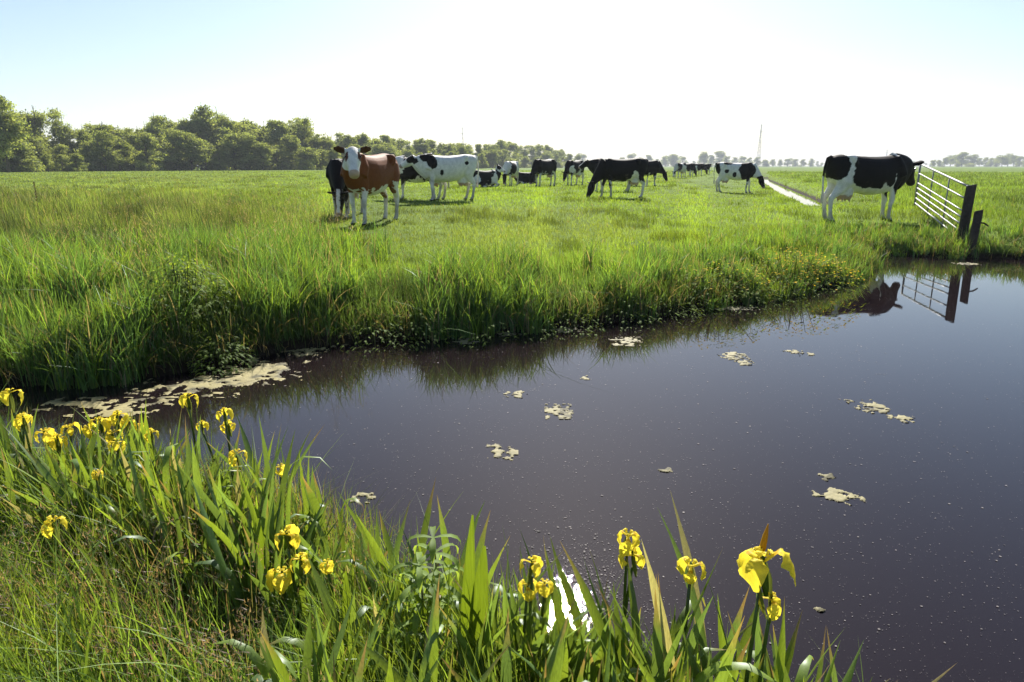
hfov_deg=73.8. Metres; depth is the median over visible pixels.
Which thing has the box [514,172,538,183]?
cow
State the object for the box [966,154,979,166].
tree
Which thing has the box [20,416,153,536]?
iris shoot
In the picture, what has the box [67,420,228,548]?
iris shoot
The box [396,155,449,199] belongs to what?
cow
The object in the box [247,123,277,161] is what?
woodland tree
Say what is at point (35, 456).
iris shoot
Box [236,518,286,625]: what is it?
iris plant
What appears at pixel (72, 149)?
willow bush
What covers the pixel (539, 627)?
iris leaf clump
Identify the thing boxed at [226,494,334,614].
iris shoot
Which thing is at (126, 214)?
pale seed grass
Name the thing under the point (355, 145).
willow bush
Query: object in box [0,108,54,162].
willow bush
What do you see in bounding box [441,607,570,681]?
iris shoot
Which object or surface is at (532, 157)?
willow bush
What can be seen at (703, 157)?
tree
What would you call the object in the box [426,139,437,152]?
woodland tree
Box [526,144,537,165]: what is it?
woodland tree
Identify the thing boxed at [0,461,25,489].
iris leaf clump
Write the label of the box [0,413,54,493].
yellow iris
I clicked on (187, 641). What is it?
reddish seed grass
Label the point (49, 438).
yellow iris
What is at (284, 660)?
iris shoot
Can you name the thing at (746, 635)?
iris shoot
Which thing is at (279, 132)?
woodland tree
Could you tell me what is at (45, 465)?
iris shoot
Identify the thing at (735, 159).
tree
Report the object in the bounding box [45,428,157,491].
iris shoot
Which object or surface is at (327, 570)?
yellow iris
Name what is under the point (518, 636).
iris shoot
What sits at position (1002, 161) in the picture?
tree
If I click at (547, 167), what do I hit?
cow
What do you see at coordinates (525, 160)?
willow bush
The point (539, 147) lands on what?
woodland tree
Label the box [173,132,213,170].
willow bush
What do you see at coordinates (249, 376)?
algae mat
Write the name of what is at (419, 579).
loosestrife
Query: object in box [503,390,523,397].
algae mat
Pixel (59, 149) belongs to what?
woodland tree
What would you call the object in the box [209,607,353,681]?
iris shoot
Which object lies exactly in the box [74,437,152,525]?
iris shoot
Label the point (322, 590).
iris leaf clump
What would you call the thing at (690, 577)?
yellow iris
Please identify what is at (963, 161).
tree
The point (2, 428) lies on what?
iris shoot
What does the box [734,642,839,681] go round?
iris shoot
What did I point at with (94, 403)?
algae mat
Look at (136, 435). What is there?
iris shoot
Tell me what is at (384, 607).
iris shoot
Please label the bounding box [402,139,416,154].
woodland tree
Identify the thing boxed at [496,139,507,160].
woodland tree
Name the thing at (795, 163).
tree
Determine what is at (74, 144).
woodland tree
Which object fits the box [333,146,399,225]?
cow
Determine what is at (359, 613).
iris shoot
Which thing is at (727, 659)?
iris leaf clump
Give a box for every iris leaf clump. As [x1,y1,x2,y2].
[0,451,65,559]
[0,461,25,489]
[37,411,132,471]
[64,413,140,483]
[66,403,191,480]
[147,441,224,494]
[166,465,234,539]
[199,416,322,507]
[260,490,347,579]
[270,552,392,681]
[278,436,364,557]
[299,506,372,592]
[338,561,421,625]
[345,588,444,681]
[373,609,425,681]
[438,622,495,681]
[439,532,548,676]
[502,526,621,681]
[504,548,622,681]
[512,635,594,681]
[561,543,776,681]
[570,623,677,681]
[572,664,638,681]
[591,590,669,681]
[608,491,763,681]
[625,635,751,681]
[773,627,835,681]
[827,631,837,681]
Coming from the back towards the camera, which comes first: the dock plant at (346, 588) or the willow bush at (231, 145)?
the willow bush at (231, 145)
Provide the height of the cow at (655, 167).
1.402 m
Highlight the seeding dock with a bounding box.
[32,182,38,211]
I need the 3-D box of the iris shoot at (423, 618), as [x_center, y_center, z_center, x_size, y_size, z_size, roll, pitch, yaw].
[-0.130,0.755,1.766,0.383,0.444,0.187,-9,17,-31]
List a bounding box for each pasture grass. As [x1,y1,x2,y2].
[0,170,1023,253]
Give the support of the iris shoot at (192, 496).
on the ground at (368, 336)
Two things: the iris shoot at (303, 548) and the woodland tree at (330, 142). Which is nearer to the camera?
the iris shoot at (303, 548)
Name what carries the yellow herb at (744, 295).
on the ground at (368, 336)
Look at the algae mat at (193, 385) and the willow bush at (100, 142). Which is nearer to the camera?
the algae mat at (193, 385)
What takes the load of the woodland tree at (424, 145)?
on the ground at (368, 336)
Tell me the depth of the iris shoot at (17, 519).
2.35 m
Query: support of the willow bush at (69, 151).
on the ground at (368, 336)
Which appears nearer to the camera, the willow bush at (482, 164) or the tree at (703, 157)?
the willow bush at (482, 164)
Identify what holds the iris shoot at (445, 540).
on the ground at (368, 336)
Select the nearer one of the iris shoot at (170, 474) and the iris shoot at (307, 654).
the iris shoot at (307, 654)
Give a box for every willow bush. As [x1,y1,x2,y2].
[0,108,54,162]
[0,144,31,171]
[2,125,52,170]
[4,138,50,171]
[25,152,45,171]
[32,150,61,170]
[39,153,54,170]
[50,146,79,167]
[50,154,72,171]
[65,147,82,164]
[67,153,88,171]
[74,139,103,170]
[77,129,125,170]
[82,124,132,170]
[103,137,136,170]
[123,154,141,170]
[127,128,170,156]
[131,132,167,170]
[154,151,174,170]
[156,128,197,170]
[163,123,176,169]
[172,154,216,169]
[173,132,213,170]
[194,141,224,170]
[202,132,252,169]
[209,149,227,170]
[234,133,267,169]
[241,128,269,169]
[250,142,275,169]
[266,144,295,169]
[267,134,301,169]
[292,146,321,169]
[293,139,323,169]
[310,149,329,169]
[324,147,340,160]
[344,144,362,155]
[366,144,386,154]
[382,143,401,156]
[402,149,413,157]
[413,147,428,153]
[450,143,473,154]
[455,145,467,154]
[476,150,494,167]
[477,153,488,167]
[486,149,499,167]
[491,149,516,167]
[519,156,530,167]
[526,155,539,167]
[540,152,551,159]
[552,150,566,166]
[552,154,562,167]
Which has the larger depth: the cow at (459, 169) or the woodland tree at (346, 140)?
the woodland tree at (346, 140)
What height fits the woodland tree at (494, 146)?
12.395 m
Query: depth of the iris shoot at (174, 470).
2.34 m
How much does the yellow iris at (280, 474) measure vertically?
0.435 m
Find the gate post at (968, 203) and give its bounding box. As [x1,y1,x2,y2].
[957,184,976,241]
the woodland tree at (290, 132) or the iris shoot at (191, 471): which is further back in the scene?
the woodland tree at (290, 132)
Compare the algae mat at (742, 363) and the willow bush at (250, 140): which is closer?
the algae mat at (742, 363)
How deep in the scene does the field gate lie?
14.83 m
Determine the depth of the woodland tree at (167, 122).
170.88 m
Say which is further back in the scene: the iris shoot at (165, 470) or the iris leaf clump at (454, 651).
the iris shoot at (165, 470)
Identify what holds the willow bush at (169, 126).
on the ground at (368, 336)
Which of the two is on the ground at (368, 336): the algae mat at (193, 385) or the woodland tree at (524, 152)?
the woodland tree at (524, 152)
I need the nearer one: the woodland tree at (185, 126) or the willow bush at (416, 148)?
the woodland tree at (185, 126)
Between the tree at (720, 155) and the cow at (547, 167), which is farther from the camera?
the tree at (720, 155)
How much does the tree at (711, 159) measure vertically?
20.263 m
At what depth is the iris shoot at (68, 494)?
2.18 m
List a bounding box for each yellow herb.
[664,257,778,299]
[747,247,870,296]
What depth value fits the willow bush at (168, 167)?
152.53 m
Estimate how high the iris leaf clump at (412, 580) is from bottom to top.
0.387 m
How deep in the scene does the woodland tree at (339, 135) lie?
218.74 m
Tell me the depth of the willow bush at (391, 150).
215.25 m
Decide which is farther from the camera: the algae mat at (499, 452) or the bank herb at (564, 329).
the bank herb at (564, 329)
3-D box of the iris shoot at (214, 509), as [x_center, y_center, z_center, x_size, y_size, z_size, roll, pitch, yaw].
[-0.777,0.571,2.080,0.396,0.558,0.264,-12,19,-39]
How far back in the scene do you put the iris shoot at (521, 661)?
1.56 m
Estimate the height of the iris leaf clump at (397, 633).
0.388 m
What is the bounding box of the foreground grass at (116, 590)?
[0,413,842,681]
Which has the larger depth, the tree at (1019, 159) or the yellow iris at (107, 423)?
the tree at (1019, 159)
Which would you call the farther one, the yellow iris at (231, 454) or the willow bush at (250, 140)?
the willow bush at (250, 140)
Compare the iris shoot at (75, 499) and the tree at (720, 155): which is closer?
the iris shoot at (75, 499)
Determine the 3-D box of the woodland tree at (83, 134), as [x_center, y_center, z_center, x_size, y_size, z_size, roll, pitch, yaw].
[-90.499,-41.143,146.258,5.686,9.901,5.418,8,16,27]
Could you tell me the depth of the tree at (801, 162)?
1077.65 m
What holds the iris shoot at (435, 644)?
on the ground at (368, 336)
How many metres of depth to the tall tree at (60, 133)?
140.48 m
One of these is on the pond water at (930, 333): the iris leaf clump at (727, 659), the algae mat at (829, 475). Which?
the algae mat at (829, 475)
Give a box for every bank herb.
[336,321,419,357]
[378,308,454,350]
[440,313,517,348]
[501,319,565,342]
[542,309,604,339]
[583,297,661,331]
[629,290,702,323]
[676,295,723,318]
[721,290,786,314]
[750,281,809,306]
[814,281,853,293]
[843,235,873,250]
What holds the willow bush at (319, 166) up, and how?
on the ground at (368, 336)
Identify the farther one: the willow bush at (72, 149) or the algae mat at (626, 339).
the willow bush at (72, 149)
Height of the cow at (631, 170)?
1.377 m
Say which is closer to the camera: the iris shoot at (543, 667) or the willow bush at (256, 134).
the iris shoot at (543, 667)
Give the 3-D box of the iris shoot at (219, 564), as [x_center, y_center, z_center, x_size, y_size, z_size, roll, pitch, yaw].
[-0.695,0.631,1.828,0.314,0.546,0.282,-5,15,-20]
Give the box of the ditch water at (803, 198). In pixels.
[764,178,826,205]
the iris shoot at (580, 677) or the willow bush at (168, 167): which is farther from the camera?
the willow bush at (168, 167)
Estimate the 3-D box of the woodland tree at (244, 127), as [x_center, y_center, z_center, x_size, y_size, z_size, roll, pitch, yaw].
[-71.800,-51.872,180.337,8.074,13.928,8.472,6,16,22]
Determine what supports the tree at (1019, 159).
on the ground at (368, 336)
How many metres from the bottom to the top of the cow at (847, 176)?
1.553 m
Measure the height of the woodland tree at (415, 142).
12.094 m
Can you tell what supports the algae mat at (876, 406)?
on the pond water at (930, 333)
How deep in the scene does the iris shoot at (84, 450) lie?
2.43 m
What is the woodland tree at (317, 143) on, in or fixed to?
on the ground at (368, 336)
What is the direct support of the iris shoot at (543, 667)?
on the ground at (368, 336)
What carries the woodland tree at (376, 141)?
on the ground at (368, 336)
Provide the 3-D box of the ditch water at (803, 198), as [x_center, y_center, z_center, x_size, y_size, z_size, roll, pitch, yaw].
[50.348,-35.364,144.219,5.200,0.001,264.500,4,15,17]
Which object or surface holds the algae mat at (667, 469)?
on the pond water at (930, 333)
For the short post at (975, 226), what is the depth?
12.15 m
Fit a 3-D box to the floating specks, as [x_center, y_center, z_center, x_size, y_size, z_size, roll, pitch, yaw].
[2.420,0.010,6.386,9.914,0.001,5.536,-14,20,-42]
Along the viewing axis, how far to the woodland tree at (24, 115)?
133.91 m
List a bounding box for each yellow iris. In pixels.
[0,388,67,469]
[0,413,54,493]
[33,428,69,484]
[34,515,99,619]
[60,422,102,460]
[70,410,128,465]
[77,469,133,565]
[96,417,143,474]
[107,438,150,491]
[144,428,189,467]
[155,393,223,485]
[196,407,262,501]
[205,449,247,509]
[257,524,338,650]
[268,463,330,541]
[296,558,344,666]
[482,555,605,681]
[564,528,691,667]
[621,556,749,679]
[706,524,840,681]
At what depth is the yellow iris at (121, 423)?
2.72 m
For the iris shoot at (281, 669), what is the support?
on the ground at (368, 336)
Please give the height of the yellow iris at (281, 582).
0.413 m
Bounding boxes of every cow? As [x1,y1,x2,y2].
[326,159,362,219]
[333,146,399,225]
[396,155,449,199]
[399,153,478,200]
[471,165,505,186]
[501,161,518,185]
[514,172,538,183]
[527,159,556,185]
[561,160,583,184]
[578,158,630,191]
[586,158,648,197]
[632,160,667,185]
[672,163,685,177]
[683,163,697,176]
[689,163,707,175]
[693,164,711,173]
[713,162,764,192]
[821,152,923,222]
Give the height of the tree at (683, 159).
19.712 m
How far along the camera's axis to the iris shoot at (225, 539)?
2.00 m
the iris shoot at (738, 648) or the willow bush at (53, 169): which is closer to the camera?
the iris shoot at (738, 648)
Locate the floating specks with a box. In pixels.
[219,288,1022,680]
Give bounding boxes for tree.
[0,95,32,172]
[3,109,43,142]
[26,106,54,147]
[29,135,50,171]
[44,108,81,164]
[48,142,69,170]
[58,139,80,149]
[74,126,93,148]
[82,121,112,155]
[119,127,154,161]
[135,121,161,167]
[143,114,171,136]
[163,118,182,137]
[171,118,207,162]
[187,112,204,169]
[188,102,235,158]
[212,110,228,127]
[215,117,259,169]
[230,117,255,140]
[239,118,263,129]
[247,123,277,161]
[258,119,295,156]
[274,124,298,136]
[286,116,321,163]
[291,115,313,147]
[310,132,331,162]
[322,135,337,151]
[333,131,344,144]
[336,134,358,148]
[355,132,373,154]
[370,136,382,152]
[379,134,395,146]
[390,138,399,146]
[394,137,404,149]
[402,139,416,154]
[410,139,422,147]
[416,138,439,155]
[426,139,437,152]
[435,145,441,153]
[438,141,457,155]
[474,144,484,167]
[482,144,488,151]
[486,142,504,167]
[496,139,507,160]
[504,141,522,160]
[518,144,529,159]
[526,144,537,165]
[533,143,550,159]
[542,144,553,156]
[559,148,566,167]
[565,153,573,160]
[573,155,581,160]
[577,153,587,161]
[626,153,635,158]
[646,155,652,160]
[660,156,668,166]
[665,154,681,166]
[678,156,686,162]
[695,151,709,163]
[705,151,725,165]
[708,155,714,164]
[721,156,730,161]
[731,157,739,162]
[738,156,746,162]
[761,160,769,166]
[769,159,775,165]
[781,158,793,166]
[792,159,802,166]
[799,159,807,164]
[808,158,814,166]
[936,160,943,166]
[941,157,949,166]
[949,155,959,165]
[955,152,974,166]
[964,154,976,164]
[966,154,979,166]
[981,157,988,166]
[985,158,1004,166]
[986,157,996,166]
[993,155,1010,166]
[1007,155,1017,166]
[1014,156,1023,166]
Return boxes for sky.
[0,0,1023,165]
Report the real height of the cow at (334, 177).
1.404 m
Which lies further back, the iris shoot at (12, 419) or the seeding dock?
the seeding dock
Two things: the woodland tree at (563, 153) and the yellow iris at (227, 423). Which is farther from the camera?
the woodland tree at (563, 153)
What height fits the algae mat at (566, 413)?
0.011 m
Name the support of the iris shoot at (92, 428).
on the ground at (368, 336)
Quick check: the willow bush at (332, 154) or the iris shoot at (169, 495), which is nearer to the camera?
the iris shoot at (169, 495)
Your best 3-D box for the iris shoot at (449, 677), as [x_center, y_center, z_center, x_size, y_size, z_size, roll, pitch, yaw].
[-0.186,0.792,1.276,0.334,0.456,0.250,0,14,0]
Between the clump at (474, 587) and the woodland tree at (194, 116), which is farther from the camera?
the woodland tree at (194, 116)
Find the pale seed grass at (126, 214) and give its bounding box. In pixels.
[0,179,361,319]
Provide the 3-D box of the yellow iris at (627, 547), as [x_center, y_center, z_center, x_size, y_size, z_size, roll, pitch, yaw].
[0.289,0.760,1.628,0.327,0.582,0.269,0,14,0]
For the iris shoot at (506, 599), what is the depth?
1.60 m
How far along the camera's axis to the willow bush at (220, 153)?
160.55 m
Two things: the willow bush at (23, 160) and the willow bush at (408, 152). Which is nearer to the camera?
the willow bush at (23, 160)
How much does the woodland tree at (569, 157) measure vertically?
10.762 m
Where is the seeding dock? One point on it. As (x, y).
(35, 192)
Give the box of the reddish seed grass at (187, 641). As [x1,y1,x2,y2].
[0,470,347,681]
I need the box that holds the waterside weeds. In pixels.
[0,232,1022,387]
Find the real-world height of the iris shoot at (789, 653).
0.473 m
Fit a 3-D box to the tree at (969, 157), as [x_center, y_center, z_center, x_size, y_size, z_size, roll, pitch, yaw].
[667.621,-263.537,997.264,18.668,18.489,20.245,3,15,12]
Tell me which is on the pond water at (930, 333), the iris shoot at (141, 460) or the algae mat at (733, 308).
the algae mat at (733, 308)
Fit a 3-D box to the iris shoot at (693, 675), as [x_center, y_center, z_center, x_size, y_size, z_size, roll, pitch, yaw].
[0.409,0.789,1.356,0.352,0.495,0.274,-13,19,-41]
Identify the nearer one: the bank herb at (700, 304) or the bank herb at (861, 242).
the bank herb at (700, 304)
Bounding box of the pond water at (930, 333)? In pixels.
[0,255,1023,681]
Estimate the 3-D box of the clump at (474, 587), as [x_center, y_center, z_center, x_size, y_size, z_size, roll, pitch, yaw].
[-0.087,0.661,1.649,0.307,0.538,0.039,0,14,0]
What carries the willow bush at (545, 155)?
on the ground at (368, 336)
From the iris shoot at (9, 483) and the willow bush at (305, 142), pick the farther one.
the willow bush at (305, 142)
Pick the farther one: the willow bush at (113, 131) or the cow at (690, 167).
the willow bush at (113, 131)
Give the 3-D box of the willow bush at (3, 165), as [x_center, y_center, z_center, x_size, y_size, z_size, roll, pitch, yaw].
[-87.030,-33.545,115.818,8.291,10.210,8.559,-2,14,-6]
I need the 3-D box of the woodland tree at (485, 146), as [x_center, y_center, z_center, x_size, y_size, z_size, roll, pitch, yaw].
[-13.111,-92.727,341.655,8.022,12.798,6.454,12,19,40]
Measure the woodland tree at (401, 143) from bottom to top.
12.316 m
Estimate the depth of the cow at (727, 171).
31.78 m
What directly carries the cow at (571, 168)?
on the ground at (368, 336)
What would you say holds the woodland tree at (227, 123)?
on the ground at (368, 336)
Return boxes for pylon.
[756,123,764,166]
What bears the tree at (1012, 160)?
on the ground at (368, 336)
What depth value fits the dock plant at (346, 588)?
1.72 m
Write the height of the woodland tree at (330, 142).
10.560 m
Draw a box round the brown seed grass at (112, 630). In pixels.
[3,449,452,681]
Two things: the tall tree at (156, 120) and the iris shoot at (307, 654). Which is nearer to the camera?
the iris shoot at (307, 654)
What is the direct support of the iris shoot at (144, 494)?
on the ground at (368, 336)
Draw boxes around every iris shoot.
[0,399,76,473]
[0,409,20,451]
[0,412,142,515]
[0,415,11,453]
[0,430,122,535]
[0,443,34,506]
[0,446,16,560]
[0,481,90,557]
[1,435,79,488]
[2,446,84,522]
[2,490,38,545]
[14,403,132,471]
[14,407,38,479]
[17,435,107,500]
[17,457,141,554]
[18,448,136,541]
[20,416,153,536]
[33,482,132,572]
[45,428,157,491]
[66,420,156,493]
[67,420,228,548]
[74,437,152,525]
[76,452,142,532]
[81,425,176,519]
[85,426,231,578]
[87,436,173,485]
[88,436,203,532]
[93,413,190,475]
[105,452,194,572]
[105,482,229,602]
[112,435,177,495]
[114,453,176,551]
[123,469,176,550]
[137,453,243,574]
[146,439,197,484]
[148,431,241,570]
[151,498,217,605]
[160,440,253,550]
[162,459,255,525]
[172,462,274,587]
[174,480,206,513]
[177,428,295,574]
[180,427,307,605]
[181,462,247,610]
[189,475,309,637]
[206,495,326,615]
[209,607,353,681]
[214,454,274,529]
[215,456,326,562]
[220,430,312,535]
[220,483,283,599]
[221,494,307,532]
[224,418,316,533]
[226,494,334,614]
[240,540,349,628]
[242,525,309,560]
[247,494,282,621]
[248,610,384,681]
[251,587,370,681]
[254,517,321,583]
[262,604,388,681]
[273,519,366,593]
[292,536,361,642]
[293,504,314,543]
[302,492,456,616]
[313,529,392,619]
[320,566,384,601]
[322,637,367,681]
[326,479,462,664]
[329,541,455,639]
[333,635,455,681]
[345,611,486,681]
[347,511,438,630]
[349,585,513,681]
[360,497,483,637]
[360,552,438,644]
[380,529,464,651]
[386,550,450,681]
[389,513,507,664]
[396,550,563,677]
[403,547,518,663]
[406,605,457,676]
[438,612,470,679]
[439,591,610,681]
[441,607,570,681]
[446,550,532,681]
[447,652,452,681]
[460,593,588,681]
[465,643,588,681]
[467,602,522,679]
[487,649,495,681]
[492,557,608,681]
[497,594,571,681]
[508,602,552,681]
[513,651,579,681]
[520,537,632,681]
[549,620,557,645]
[564,561,651,681]
[568,605,760,681]
[596,583,699,681]
[596,650,632,680]
[597,618,611,681]
[597,656,633,681]
[612,620,767,681]
[612,637,679,681]
[619,592,763,681]
[627,614,694,681]
[679,623,699,675]
[691,627,888,681]
[700,612,801,681]
[705,645,712,681]
[726,643,897,681]
[727,611,775,681]
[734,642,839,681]
[754,604,953,681]
[815,627,826,681]
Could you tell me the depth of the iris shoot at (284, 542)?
2.12 m
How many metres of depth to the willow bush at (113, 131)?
150.97 m
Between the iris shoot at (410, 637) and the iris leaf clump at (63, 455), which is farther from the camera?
the iris leaf clump at (63, 455)
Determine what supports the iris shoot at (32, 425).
on the ground at (368, 336)
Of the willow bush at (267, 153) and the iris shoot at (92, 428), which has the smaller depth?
the iris shoot at (92, 428)
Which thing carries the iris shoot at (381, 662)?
on the ground at (368, 336)
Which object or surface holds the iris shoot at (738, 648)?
on the ground at (368, 336)
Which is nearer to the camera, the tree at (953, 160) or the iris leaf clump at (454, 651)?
the iris leaf clump at (454, 651)
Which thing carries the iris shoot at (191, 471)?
on the ground at (368, 336)
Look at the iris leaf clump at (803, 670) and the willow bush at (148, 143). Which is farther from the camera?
the willow bush at (148, 143)
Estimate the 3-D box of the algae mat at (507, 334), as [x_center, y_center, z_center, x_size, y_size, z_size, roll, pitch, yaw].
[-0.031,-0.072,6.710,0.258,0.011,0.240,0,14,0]
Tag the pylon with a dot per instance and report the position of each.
(759, 145)
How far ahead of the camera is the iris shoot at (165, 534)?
2.05 m
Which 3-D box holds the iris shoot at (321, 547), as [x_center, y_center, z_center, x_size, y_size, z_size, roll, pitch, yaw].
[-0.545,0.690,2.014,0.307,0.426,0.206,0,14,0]
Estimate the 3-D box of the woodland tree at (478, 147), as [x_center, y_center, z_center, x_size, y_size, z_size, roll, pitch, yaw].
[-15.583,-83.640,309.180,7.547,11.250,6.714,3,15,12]
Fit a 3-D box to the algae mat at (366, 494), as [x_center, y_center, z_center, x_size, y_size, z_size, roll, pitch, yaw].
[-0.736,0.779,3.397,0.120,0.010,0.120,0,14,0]
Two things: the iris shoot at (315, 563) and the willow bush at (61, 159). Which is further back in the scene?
the willow bush at (61, 159)
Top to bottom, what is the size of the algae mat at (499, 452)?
0.010 m
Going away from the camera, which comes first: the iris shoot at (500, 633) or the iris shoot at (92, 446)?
the iris shoot at (500, 633)
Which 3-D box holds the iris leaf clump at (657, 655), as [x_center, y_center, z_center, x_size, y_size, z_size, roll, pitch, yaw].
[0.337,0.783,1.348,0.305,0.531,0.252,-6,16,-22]
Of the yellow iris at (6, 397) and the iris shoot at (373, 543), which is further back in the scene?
the yellow iris at (6, 397)
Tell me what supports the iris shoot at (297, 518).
on the ground at (368, 336)
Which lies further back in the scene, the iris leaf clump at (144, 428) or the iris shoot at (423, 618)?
the iris leaf clump at (144, 428)
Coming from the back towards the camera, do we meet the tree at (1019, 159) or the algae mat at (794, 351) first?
the tree at (1019, 159)
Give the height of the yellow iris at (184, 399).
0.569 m
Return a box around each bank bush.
[132,253,237,326]
[184,335,256,377]
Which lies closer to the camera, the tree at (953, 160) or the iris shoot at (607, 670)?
the iris shoot at (607, 670)
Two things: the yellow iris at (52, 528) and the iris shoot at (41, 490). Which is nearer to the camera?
the yellow iris at (52, 528)
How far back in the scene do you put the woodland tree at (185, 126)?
165.60 m
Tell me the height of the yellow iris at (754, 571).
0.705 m
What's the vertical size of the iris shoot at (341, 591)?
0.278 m
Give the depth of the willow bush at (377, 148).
210.90 m
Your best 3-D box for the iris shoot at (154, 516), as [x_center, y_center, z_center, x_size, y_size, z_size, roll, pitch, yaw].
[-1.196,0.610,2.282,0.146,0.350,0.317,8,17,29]
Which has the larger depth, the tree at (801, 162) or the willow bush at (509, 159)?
the tree at (801, 162)
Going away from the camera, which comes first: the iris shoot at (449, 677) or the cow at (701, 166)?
the iris shoot at (449, 677)
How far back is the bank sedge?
6.88 m
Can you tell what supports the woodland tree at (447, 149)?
on the ground at (368, 336)
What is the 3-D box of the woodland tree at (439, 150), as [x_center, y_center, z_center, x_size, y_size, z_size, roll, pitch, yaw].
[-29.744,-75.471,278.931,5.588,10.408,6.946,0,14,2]
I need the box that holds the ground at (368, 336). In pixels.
[0,166,1023,681]
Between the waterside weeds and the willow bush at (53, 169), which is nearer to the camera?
the waterside weeds
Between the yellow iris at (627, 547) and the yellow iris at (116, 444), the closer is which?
the yellow iris at (627, 547)
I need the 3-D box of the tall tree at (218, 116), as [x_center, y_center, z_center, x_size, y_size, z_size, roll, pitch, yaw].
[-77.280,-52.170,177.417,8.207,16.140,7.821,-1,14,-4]
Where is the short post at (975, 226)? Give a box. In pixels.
[968,209,988,254]
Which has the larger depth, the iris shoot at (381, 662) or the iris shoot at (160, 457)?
the iris shoot at (160, 457)
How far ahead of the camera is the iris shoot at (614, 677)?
1.42 m
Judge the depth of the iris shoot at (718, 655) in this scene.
1.50 m
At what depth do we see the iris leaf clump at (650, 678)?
1.35 m
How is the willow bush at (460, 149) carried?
on the ground at (368, 336)
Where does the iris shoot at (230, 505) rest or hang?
on the ground at (368, 336)
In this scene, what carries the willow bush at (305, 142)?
on the ground at (368, 336)
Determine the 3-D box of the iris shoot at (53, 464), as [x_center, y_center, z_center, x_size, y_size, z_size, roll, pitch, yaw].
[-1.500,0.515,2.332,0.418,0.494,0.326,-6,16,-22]
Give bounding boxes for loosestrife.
[376,552,455,677]
[394,526,463,658]
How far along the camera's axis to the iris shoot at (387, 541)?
1.92 m
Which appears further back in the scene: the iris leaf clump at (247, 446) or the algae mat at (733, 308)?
the algae mat at (733, 308)
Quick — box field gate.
[913,164,968,228]
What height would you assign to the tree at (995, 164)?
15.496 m
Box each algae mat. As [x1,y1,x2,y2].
[32,393,173,416]
[124,374,251,397]
[203,357,317,385]
[282,346,328,357]
[350,492,375,502]
[452,338,478,343]
[487,443,517,460]
[499,332,520,336]
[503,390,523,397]
[544,403,573,418]
[553,327,580,332]
[610,336,641,345]
[658,467,672,471]
[711,305,760,309]
[720,352,750,359]
[735,359,753,364]
[785,350,813,354]
[812,487,865,504]
[813,607,824,611]
[818,473,835,480]
[844,399,889,413]
[887,415,914,422]
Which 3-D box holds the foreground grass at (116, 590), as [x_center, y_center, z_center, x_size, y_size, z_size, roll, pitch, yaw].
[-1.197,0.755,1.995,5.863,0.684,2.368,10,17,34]
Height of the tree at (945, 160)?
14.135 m
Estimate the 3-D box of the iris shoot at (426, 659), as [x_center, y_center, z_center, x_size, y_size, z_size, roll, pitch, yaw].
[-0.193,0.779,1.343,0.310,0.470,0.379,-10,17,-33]
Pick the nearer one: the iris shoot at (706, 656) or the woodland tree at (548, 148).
the iris shoot at (706, 656)
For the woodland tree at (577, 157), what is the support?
on the ground at (368, 336)
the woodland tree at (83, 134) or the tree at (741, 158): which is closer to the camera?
the woodland tree at (83, 134)
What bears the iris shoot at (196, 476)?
on the ground at (368, 336)
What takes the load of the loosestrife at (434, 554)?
on the ground at (368, 336)
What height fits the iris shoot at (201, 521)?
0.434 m
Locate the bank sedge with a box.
[0,211,1023,392]
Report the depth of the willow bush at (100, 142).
136.26 m
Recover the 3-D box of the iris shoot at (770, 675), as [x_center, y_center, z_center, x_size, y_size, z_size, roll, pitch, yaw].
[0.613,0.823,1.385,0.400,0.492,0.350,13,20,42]
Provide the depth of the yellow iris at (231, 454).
2.42 m
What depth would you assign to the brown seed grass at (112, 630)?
1.71 m
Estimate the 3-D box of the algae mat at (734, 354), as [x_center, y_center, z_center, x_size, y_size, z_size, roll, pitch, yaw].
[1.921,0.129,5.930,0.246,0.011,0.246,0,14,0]
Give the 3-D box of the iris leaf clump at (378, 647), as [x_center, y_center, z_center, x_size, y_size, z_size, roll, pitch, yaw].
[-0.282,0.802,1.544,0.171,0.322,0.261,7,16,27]
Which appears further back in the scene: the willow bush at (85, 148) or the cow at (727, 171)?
the willow bush at (85, 148)
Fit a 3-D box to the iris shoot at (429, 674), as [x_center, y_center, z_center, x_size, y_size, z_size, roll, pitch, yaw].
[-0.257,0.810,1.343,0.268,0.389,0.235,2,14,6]
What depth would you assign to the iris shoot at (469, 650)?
1.53 m
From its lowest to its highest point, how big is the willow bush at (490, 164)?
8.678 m
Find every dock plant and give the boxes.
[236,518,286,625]
[342,571,389,644]
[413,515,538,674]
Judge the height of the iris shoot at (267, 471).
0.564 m
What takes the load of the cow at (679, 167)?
on the ground at (368, 336)
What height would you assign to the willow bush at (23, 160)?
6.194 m
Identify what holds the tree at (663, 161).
on the ground at (368, 336)
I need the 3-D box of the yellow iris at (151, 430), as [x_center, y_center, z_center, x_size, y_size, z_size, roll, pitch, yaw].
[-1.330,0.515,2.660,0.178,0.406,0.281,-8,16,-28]
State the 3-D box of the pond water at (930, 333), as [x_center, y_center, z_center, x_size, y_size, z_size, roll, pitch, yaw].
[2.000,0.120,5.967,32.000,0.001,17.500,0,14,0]
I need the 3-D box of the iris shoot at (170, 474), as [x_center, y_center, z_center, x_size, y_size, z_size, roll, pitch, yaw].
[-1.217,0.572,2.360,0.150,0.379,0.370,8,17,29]
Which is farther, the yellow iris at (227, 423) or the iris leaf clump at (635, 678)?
the yellow iris at (227, 423)
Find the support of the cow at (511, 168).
on the ground at (368, 336)
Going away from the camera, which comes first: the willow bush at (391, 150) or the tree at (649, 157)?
the willow bush at (391, 150)

